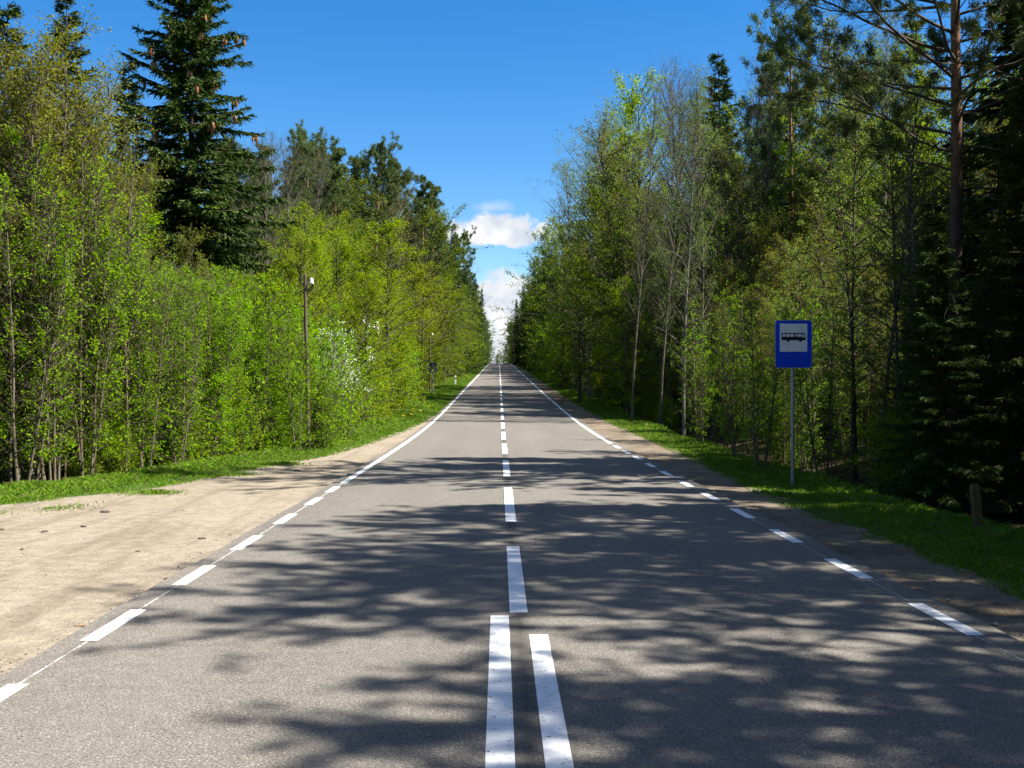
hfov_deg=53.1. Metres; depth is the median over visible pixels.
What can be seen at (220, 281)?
sapling
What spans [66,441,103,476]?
shrub
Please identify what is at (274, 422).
shrub
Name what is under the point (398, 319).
sapling
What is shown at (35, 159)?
budding tree
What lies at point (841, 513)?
grass verge
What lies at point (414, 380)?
shrub
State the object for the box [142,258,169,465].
sapling
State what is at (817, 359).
slim tree
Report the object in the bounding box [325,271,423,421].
leafing tree
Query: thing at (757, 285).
slim tree
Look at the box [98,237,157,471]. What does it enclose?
sapling
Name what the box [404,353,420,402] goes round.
shrub
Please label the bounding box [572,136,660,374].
budding tree
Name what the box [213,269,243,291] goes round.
sapling
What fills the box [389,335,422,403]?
shrub
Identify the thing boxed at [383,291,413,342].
leafing tree
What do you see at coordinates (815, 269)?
budding tree
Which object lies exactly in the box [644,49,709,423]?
bare tree
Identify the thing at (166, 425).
shrub
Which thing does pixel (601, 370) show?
budding tree
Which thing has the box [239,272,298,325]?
leafing tree
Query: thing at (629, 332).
leafing tree
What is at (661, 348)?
slim tree
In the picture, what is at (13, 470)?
budding tree
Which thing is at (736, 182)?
budding tree
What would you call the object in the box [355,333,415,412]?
shrub
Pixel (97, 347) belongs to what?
sapling
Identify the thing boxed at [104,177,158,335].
budding tree
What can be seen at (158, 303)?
sapling
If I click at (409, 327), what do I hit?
leafing tree
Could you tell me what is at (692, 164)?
leafing tree
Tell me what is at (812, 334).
budding tree
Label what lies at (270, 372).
sapling
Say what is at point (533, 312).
spruce tree
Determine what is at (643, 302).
leafing tree
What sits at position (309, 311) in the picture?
sapling
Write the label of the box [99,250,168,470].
sapling
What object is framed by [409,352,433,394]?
shrub
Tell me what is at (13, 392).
sapling
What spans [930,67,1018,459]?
budding tree
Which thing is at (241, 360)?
sapling
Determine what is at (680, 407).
budding tree
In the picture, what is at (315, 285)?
leafing tree
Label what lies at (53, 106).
budding tree
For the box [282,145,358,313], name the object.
bare tree
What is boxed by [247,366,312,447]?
shrub
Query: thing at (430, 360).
utility pole
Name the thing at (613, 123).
birch tree
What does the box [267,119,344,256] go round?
pine tree
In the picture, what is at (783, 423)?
slim tree
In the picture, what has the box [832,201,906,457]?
slim tree
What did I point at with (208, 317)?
sapling
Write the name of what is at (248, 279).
sapling
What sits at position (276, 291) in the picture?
leafing tree
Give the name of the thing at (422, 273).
leafing tree
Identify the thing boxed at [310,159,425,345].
leafing tree
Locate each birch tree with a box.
[526,89,641,392]
[526,119,640,397]
[532,156,590,387]
[567,115,661,315]
[636,57,732,436]
[783,21,918,426]
[835,9,948,414]
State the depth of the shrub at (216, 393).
23.39 m
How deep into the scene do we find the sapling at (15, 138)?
18.29 m
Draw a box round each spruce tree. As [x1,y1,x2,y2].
[0,1,33,172]
[42,0,113,178]
[101,0,299,300]
[109,60,166,263]
[443,222,468,377]
[459,262,477,372]
[466,273,483,367]
[478,290,488,365]
[509,299,522,365]
[514,285,529,369]
[522,270,539,372]
[533,262,552,376]
[670,51,757,424]
[866,211,1010,513]
[899,153,1009,473]
[947,46,1023,516]
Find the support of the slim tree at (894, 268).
on the ground at (1014, 518)
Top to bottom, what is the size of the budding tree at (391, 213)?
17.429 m
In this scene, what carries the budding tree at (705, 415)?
on the ground at (1014, 518)
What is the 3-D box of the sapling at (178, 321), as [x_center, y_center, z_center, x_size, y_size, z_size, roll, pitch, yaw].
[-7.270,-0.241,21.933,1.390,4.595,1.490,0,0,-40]
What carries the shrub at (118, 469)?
on the ground at (1014, 518)
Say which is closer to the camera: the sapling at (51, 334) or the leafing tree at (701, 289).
the sapling at (51, 334)
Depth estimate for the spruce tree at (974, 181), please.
22.91 m
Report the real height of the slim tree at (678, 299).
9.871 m
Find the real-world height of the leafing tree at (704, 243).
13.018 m
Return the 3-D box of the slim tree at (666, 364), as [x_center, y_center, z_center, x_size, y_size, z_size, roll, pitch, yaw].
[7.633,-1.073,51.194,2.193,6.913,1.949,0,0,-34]
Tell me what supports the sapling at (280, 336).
on the ground at (1014, 518)
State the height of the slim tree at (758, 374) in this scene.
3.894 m
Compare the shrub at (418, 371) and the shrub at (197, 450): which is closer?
the shrub at (197, 450)
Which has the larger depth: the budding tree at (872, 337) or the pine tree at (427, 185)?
the pine tree at (427, 185)
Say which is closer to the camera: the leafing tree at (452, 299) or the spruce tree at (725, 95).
the spruce tree at (725, 95)
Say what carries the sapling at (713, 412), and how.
on the ground at (1014, 518)
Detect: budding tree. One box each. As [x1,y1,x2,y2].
[0,4,123,479]
[0,14,107,247]
[0,23,104,440]
[0,40,87,483]
[0,47,104,478]
[0,75,22,474]
[6,68,135,479]
[19,100,129,480]
[43,88,111,194]
[64,107,138,476]
[67,45,170,366]
[77,136,130,246]
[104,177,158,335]
[109,157,143,283]
[123,158,178,275]
[167,222,214,357]
[369,181,425,300]
[415,313,426,377]
[417,315,433,387]
[543,147,617,390]
[565,105,672,393]
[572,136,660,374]
[584,219,657,405]
[632,91,727,408]
[637,211,716,402]
[654,204,709,431]
[663,98,757,324]
[682,168,749,420]
[692,258,746,436]
[695,349,715,438]
[698,125,782,423]
[711,304,741,441]
[735,204,792,426]
[737,232,807,412]
[750,326,785,454]
[752,57,823,303]
[753,298,787,453]
[772,3,887,314]
[780,319,817,467]
[790,196,868,451]
[795,245,839,428]
[795,278,823,443]
[797,67,900,399]
[839,238,908,422]
[843,243,910,455]
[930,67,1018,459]
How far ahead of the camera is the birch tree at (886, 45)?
42.63 m
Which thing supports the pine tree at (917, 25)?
on the ground at (1014, 518)
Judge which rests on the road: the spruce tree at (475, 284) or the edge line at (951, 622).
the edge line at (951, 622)
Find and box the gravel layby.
[0,416,434,675]
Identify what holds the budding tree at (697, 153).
on the ground at (1014, 518)
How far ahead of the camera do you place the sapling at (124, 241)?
21.57 m
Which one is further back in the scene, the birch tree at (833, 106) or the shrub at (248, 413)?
the birch tree at (833, 106)
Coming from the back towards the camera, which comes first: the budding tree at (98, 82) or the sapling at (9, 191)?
the budding tree at (98, 82)
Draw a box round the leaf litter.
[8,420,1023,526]
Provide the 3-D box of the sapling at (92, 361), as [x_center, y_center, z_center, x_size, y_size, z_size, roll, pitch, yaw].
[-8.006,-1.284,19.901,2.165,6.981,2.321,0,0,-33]
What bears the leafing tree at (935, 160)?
on the ground at (1014, 518)
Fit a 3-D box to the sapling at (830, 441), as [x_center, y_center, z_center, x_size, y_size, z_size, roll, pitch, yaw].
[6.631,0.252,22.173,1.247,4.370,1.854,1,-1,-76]
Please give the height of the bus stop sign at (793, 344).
3.172 m
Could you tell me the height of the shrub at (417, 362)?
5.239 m
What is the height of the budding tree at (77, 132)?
8.592 m
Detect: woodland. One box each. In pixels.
[132,128,487,340]
[517,126,999,429]
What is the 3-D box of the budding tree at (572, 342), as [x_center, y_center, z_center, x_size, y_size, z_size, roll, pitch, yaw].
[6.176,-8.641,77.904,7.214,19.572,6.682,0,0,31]
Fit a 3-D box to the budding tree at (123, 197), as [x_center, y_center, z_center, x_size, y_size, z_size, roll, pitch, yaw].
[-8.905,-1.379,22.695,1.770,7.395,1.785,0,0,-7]
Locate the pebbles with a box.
[0,442,1023,671]
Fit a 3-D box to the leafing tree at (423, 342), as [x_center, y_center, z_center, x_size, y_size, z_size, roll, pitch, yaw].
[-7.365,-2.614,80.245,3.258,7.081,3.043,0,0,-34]
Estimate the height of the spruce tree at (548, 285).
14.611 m
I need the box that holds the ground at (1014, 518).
[6,383,1023,527]
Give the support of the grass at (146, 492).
on the gravel layby
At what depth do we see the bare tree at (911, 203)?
20.03 m
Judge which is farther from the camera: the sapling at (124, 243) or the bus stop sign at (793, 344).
the sapling at (124, 243)
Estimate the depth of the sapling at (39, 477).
18.88 m
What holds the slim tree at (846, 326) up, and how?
on the ground at (1014, 518)
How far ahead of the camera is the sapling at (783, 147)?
44.78 m
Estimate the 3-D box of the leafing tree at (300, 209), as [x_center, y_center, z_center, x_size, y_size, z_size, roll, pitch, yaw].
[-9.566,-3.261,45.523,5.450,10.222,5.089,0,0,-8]
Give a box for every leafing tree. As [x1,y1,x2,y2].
[213,274,236,286]
[236,268,283,313]
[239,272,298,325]
[250,198,355,331]
[256,271,303,319]
[260,219,352,362]
[263,269,325,330]
[267,226,359,408]
[282,247,342,326]
[292,211,396,342]
[297,209,357,316]
[301,225,391,409]
[309,228,378,334]
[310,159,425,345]
[311,207,391,328]
[318,279,367,347]
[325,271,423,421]
[332,214,454,412]
[341,246,398,393]
[341,291,374,345]
[350,259,414,382]
[351,268,409,377]
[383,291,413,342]
[388,281,420,363]
[389,261,465,395]
[394,294,425,376]
[399,312,432,382]
[401,202,503,388]
[405,228,486,382]
[406,293,439,381]
[406,310,438,381]
[407,290,437,376]
[428,284,478,382]
[504,216,590,387]
[532,254,622,404]
[538,183,672,398]
[561,67,692,393]
[564,168,684,403]
[583,273,661,412]
[589,302,620,399]
[590,279,654,403]
[600,281,655,413]
[606,244,696,416]
[613,257,654,410]
[620,270,681,408]
[624,275,682,418]
[633,113,774,372]
[642,251,681,398]
[663,185,737,379]
[667,217,734,385]
[716,85,894,410]
[722,101,868,316]
[766,105,941,415]
[802,28,974,370]
[818,99,990,412]
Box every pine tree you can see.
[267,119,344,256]
[290,147,352,270]
[309,145,363,275]
[336,155,383,251]
[342,130,402,265]
[367,160,420,274]
[373,150,443,296]
[402,192,446,302]
[406,174,449,320]
[413,185,455,382]
[724,46,820,307]
[737,0,836,400]
[748,0,1023,514]
[876,16,972,214]
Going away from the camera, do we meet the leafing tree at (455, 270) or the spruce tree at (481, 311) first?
the leafing tree at (455, 270)
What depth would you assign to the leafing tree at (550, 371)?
84.12 m
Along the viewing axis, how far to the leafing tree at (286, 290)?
41.29 m
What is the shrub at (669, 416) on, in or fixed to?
on the ground at (1014, 518)
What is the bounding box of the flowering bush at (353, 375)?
[310,316,385,437]
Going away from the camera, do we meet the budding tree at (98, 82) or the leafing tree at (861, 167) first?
the budding tree at (98, 82)
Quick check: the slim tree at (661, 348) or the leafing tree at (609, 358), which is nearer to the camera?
the slim tree at (661, 348)
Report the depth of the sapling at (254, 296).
27.25 m
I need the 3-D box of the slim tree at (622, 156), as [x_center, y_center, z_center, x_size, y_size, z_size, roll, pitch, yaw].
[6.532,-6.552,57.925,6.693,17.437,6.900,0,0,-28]
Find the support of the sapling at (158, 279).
on the ground at (1014, 518)
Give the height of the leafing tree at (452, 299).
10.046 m
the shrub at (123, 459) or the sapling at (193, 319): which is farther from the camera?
the sapling at (193, 319)
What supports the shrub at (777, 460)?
on the ground at (1014, 518)
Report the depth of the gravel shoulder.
10.84 m
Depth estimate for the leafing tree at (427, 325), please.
84.80 m
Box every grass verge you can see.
[1,364,487,504]
[527,371,1020,590]
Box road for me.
[0,364,1023,767]
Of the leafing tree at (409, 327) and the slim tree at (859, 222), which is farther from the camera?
the leafing tree at (409, 327)
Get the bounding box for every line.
[0,364,488,701]
[18,444,1023,683]
[485,364,573,767]
[511,364,983,634]
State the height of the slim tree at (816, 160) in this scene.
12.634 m
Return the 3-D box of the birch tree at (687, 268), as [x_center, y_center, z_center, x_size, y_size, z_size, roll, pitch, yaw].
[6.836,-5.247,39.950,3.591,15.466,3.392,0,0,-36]
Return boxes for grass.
[0,461,317,515]
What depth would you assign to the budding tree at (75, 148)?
21.30 m
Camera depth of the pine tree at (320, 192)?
69.25 m
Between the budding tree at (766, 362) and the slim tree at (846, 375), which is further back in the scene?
the budding tree at (766, 362)
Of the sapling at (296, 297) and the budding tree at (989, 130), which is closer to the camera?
the budding tree at (989, 130)
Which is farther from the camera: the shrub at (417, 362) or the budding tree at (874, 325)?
the shrub at (417, 362)
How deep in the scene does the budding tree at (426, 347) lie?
87.63 m
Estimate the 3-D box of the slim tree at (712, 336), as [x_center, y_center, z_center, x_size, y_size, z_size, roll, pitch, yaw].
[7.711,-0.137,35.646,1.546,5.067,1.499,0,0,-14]
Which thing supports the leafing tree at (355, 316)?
on the ground at (1014, 518)
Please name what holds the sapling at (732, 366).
on the ground at (1014, 518)
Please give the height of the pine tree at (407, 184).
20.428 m
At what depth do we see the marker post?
12.42 m
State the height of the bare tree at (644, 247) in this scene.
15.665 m
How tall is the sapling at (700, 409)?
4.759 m
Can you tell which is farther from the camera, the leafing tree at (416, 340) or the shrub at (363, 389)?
the leafing tree at (416, 340)
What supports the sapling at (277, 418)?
on the ground at (1014, 518)
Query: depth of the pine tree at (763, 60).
50.30 m
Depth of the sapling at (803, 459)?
24.97 m
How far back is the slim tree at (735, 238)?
47.36 m
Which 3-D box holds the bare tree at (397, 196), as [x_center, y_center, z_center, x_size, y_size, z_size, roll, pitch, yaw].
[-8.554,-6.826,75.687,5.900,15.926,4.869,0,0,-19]
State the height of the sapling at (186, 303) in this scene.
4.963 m
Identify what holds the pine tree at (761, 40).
on the ground at (1014, 518)
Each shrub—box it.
[57,344,226,472]
[60,354,216,472]
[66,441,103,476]
[84,406,142,474]
[98,419,140,473]
[141,341,257,465]
[146,372,235,465]
[170,326,252,460]
[196,386,242,455]
[201,363,265,448]
[210,254,328,449]
[210,375,281,454]
[227,395,283,449]
[240,388,293,451]
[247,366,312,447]
[261,299,352,400]
[283,364,357,448]
[289,345,359,441]
[292,319,393,436]
[296,321,382,434]
[300,316,363,428]
[315,333,384,423]
[318,332,389,432]
[336,329,405,418]
[337,317,383,420]
[339,362,389,427]
[344,342,384,423]
[344,347,374,427]
[347,370,380,424]
[349,343,404,425]
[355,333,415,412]
[359,336,403,416]
[359,362,391,420]
[361,345,421,414]
[367,370,386,420]
[373,366,412,415]
[374,340,401,414]
[384,367,417,410]
[385,334,437,406]
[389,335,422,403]
[394,380,417,407]
[395,335,426,391]
[397,365,418,406]
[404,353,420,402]
[405,340,430,398]
[405,353,420,403]
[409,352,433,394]
[411,355,437,396]
[637,384,650,418]
[642,387,671,421]
[648,395,681,430]
[651,396,679,431]
[653,403,681,430]
[745,372,840,467]
[834,390,965,499]
[860,414,944,500]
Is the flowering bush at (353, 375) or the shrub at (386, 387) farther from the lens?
the shrub at (386, 387)
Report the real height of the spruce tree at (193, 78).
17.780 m
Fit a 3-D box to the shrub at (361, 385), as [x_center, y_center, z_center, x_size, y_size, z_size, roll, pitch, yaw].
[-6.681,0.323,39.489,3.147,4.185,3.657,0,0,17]
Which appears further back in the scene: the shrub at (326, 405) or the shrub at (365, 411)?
the shrub at (365, 411)
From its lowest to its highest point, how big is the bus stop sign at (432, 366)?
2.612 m
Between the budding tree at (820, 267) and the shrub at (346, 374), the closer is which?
the budding tree at (820, 267)
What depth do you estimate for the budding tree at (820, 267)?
29.89 m
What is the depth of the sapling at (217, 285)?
24.41 m
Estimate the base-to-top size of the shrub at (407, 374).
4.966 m
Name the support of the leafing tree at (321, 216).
on the ground at (1014, 518)
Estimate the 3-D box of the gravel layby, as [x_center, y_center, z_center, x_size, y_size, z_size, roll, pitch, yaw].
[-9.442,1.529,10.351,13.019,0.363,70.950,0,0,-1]
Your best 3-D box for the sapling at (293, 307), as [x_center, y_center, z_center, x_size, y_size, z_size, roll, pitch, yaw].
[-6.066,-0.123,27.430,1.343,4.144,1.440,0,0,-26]
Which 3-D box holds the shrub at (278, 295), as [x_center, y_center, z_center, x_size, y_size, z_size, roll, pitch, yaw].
[-6.459,-0.355,26.290,3.366,5.921,2.896,0,0,-36]
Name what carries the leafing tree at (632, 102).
on the ground at (1014, 518)
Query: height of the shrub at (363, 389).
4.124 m
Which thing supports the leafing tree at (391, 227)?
on the ground at (1014, 518)
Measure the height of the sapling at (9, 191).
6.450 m
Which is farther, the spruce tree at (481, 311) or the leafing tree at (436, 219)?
the spruce tree at (481, 311)
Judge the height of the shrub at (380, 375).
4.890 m
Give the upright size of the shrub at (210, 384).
3.348 m
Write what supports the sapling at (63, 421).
on the ground at (1014, 518)
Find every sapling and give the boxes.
[0,123,76,480]
[0,133,65,479]
[0,144,82,482]
[0,144,92,481]
[0,145,27,455]
[0,160,34,433]
[0,193,88,481]
[1,154,84,479]
[3,157,95,480]
[24,135,133,478]
[29,147,109,479]
[29,210,85,479]
[37,127,135,476]
[58,202,125,477]
[59,128,160,468]
[62,149,155,474]
[62,185,165,474]
[84,180,148,401]
[87,144,163,464]
[90,179,152,376]
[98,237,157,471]
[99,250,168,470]
[112,247,184,467]
[115,262,170,465]
[120,254,171,391]
[128,256,176,464]
[129,263,178,468]
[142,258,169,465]
[146,264,190,445]
[150,267,212,465]
[151,252,178,292]
[152,267,215,462]
[153,266,208,460]
[157,273,255,458]
[162,269,213,459]
[163,275,257,458]
[171,277,215,439]
[173,277,258,424]
[176,271,214,345]
[181,273,227,385]
[185,265,248,455]
[199,265,260,455]
[201,270,261,454]
[203,272,250,407]
[205,277,282,449]
[207,265,240,308]
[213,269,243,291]
[214,280,244,342]
[225,272,268,375]
[237,271,264,370]
[242,304,282,450]
[249,323,298,446]
[253,306,288,445]
[253,307,287,447]
[272,319,319,450]
[274,243,343,328]
[276,303,303,445]
[277,302,314,440]
[279,307,316,436]
[282,284,310,336]
[285,300,317,382]
[294,306,320,439]
[302,303,353,447]
[378,300,407,345]
[672,290,717,441]
[695,141,805,420]
[697,299,750,447]
[702,275,763,456]
[720,283,786,452]
[731,290,803,468]
[752,288,803,464]
[777,297,861,478]
[779,292,838,471]
[812,293,875,467]
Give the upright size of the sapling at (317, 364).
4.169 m
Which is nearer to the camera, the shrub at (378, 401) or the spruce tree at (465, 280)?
the shrub at (378, 401)
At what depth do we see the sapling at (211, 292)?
24.27 m
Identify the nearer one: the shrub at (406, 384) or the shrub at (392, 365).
the shrub at (392, 365)
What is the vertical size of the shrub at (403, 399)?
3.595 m
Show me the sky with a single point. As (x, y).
(476, 94)
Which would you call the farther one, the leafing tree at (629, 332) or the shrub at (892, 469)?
the leafing tree at (629, 332)
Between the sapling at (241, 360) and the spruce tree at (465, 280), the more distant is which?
the spruce tree at (465, 280)
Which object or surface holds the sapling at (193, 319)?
on the ground at (1014, 518)
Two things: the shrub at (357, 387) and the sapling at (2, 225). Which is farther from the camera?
the shrub at (357, 387)
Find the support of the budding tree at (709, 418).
on the ground at (1014, 518)
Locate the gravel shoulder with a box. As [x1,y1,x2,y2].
[515,365,1023,641]
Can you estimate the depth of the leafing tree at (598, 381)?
65.57 m
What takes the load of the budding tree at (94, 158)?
on the ground at (1014, 518)
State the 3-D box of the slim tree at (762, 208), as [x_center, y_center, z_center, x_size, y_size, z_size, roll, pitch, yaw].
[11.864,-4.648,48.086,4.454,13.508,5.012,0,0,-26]
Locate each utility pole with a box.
[303,273,313,449]
[429,333,432,391]
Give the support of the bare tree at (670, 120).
on the ground at (1014, 518)
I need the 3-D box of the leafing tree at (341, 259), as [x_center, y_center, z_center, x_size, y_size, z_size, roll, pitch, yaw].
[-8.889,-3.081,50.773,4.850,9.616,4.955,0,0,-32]
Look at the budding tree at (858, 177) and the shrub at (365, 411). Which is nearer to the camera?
the shrub at (365, 411)
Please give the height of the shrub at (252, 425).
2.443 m
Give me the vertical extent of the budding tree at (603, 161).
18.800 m
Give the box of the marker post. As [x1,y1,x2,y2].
[969,484,982,526]
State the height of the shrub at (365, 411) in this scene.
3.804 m
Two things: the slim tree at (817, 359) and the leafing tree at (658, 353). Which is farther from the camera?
the leafing tree at (658, 353)
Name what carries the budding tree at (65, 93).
on the ground at (1014, 518)
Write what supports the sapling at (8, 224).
on the ground at (1014, 518)
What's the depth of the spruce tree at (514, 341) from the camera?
224.96 m
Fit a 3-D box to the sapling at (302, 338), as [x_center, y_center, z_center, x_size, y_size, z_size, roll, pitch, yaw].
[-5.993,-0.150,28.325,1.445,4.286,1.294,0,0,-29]
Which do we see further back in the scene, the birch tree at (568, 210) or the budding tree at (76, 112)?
the birch tree at (568, 210)
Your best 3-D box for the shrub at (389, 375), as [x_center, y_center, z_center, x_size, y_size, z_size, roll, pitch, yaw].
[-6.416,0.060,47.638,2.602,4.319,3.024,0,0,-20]
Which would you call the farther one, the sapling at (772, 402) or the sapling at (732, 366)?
the sapling at (732, 366)
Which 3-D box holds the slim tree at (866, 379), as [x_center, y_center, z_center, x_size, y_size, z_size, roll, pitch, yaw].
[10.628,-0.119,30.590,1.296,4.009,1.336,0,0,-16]
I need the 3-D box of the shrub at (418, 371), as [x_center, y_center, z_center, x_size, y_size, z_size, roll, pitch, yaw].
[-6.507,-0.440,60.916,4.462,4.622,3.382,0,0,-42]
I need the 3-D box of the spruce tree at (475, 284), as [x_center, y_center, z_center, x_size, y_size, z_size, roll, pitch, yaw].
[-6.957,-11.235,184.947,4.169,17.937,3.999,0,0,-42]
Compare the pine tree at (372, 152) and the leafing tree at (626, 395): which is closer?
the leafing tree at (626, 395)
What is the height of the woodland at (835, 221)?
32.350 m
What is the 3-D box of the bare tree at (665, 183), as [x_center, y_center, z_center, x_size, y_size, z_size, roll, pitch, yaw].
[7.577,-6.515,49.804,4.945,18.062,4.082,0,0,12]
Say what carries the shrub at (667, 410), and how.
on the ground at (1014, 518)
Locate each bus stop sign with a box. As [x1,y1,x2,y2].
[429,362,436,392]
[775,320,811,485]
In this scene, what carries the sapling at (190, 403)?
on the ground at (1014, 518)
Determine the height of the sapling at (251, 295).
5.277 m
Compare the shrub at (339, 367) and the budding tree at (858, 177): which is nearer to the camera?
the shrub at (339, 367)
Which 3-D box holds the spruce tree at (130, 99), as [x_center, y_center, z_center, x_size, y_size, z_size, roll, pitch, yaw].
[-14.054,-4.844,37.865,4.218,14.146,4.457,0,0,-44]
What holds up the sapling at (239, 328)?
on the ground at (1014, 518)
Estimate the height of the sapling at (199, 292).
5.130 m
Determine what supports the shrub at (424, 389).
on the ground at (1014, 518)
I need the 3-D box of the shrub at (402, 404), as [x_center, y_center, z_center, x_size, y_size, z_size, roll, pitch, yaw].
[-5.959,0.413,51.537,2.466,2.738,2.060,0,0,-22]
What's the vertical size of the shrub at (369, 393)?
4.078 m
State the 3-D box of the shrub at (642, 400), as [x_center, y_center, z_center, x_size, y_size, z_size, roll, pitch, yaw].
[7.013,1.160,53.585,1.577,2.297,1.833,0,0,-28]
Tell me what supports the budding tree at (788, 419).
on the ground at (1014, 518)
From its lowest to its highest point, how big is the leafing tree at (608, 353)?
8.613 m
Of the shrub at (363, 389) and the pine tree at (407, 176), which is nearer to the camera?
the shrub at (363, 389)
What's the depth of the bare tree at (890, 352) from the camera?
21.94 m
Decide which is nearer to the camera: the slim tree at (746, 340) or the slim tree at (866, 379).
the slim tree at (866, 379)
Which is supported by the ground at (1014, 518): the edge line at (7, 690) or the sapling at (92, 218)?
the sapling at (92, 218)
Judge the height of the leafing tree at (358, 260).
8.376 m
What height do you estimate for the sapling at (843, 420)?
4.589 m
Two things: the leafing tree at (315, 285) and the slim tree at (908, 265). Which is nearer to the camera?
the slim tree at (908, 265)
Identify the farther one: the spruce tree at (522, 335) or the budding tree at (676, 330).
the spruce tree at (522, 335)
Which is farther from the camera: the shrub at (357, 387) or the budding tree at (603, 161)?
the budding tree at (603, 161)
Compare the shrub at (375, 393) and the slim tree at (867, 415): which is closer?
the slim tree at (867, 415)
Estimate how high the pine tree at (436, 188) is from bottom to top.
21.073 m
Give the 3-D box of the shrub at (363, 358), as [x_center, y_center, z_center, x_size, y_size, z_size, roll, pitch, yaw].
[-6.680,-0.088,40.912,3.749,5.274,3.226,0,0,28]
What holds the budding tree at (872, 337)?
on the ground at (1014, 518)
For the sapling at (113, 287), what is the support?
on the ground at (1014, 518)
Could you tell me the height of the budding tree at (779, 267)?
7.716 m
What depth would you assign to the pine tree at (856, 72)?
17.73 m
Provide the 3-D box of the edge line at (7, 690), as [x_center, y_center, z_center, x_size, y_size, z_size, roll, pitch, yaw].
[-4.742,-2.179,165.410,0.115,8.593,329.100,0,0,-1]
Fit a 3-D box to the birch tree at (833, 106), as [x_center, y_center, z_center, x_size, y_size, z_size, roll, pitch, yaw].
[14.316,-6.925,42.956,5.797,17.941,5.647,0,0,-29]
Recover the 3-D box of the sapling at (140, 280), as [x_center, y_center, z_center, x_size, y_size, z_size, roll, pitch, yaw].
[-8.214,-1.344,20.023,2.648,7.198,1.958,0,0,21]
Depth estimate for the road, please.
6.56 m
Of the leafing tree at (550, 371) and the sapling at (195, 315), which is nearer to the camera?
the sapling at (195, 315)
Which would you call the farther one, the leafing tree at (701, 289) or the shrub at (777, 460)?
the leafing tree at (701, 289)
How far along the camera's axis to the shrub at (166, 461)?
20.85 m
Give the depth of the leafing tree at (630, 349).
55.84 m
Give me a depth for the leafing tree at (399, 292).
68.95 m
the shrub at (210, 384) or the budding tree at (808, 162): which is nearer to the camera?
the shrub at (210, 384)
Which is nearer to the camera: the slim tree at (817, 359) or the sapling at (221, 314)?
the sapling at (221, 314)
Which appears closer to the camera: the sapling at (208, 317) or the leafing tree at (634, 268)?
the sapling at (208, 317)
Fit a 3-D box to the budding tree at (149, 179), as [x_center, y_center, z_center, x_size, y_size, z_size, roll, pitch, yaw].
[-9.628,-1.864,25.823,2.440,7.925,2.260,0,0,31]
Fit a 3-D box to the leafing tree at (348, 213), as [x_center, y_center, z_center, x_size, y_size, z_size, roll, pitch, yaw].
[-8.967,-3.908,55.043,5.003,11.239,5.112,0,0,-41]
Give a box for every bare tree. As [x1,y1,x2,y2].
[235,128,297,308]
[267,132,348,305]
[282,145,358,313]
[379,187,435,300]
[613,56,675,420]
[617,66,709,402]
[635,47,725,429]
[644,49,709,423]
[670,58,736,426]
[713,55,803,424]
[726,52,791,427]
[855,42,950,487]
[864,79,963,478]
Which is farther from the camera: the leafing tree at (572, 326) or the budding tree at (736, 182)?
the leafing tree at (572, 326)
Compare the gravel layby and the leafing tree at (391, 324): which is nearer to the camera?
the gravel layby
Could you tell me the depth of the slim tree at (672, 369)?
43.86 m
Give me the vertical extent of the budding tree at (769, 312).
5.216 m
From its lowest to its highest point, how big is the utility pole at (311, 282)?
4.900 m
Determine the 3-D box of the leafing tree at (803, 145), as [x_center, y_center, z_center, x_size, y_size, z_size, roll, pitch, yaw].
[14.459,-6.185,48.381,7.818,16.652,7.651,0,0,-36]
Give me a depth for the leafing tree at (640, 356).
52.56 m
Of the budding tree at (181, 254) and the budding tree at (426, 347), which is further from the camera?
the budding tree at (426, 347)
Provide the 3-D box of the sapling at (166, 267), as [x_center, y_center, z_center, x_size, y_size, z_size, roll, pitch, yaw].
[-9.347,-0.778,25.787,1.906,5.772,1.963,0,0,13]
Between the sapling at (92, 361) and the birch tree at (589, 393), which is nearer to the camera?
the sapling at (92, 361)
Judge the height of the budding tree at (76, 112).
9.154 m
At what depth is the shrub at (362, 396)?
38.79 m
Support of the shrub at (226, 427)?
on the ground at (1014, 518)
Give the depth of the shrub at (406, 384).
52.53 m
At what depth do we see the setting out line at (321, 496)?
7.78 m
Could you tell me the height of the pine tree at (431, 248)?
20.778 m
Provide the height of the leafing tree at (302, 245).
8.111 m
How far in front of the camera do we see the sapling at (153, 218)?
23.73 m
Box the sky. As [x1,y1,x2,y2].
[0,0,1019,363]
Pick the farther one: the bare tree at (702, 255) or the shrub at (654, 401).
the shrub at (654, 401)
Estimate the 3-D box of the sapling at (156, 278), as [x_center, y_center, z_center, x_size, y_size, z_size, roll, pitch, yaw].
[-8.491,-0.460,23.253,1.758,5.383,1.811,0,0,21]
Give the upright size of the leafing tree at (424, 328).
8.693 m
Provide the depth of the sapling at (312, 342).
28.73 m
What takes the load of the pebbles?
on the gravel shoulder
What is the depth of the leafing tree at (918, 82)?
49.56 m
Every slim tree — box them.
[561,108,668,408]
[620,197,706,406]
[639,279,676,399]
[646,229,723,434]
[650,300,681,395]
[654,86,775,432]
[657,214,718,434]
[695,155,773,421]
[709,311,751,414]
[712,150,804,364]
[726,290,760,442]
[735,277,788,437]
[736,300,760,406]
[737,337,766,431]
[761,316,802,464]
[770,234,846,464]
[774,138,889,430]
[783,74,922,480]
[793,157,906,478]
[805,288,845,459]
[817,263,872,442]
[820,103,962,452]
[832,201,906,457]
[853,157,976,423]
[854,321,876,442]
[890,46,1005,463]

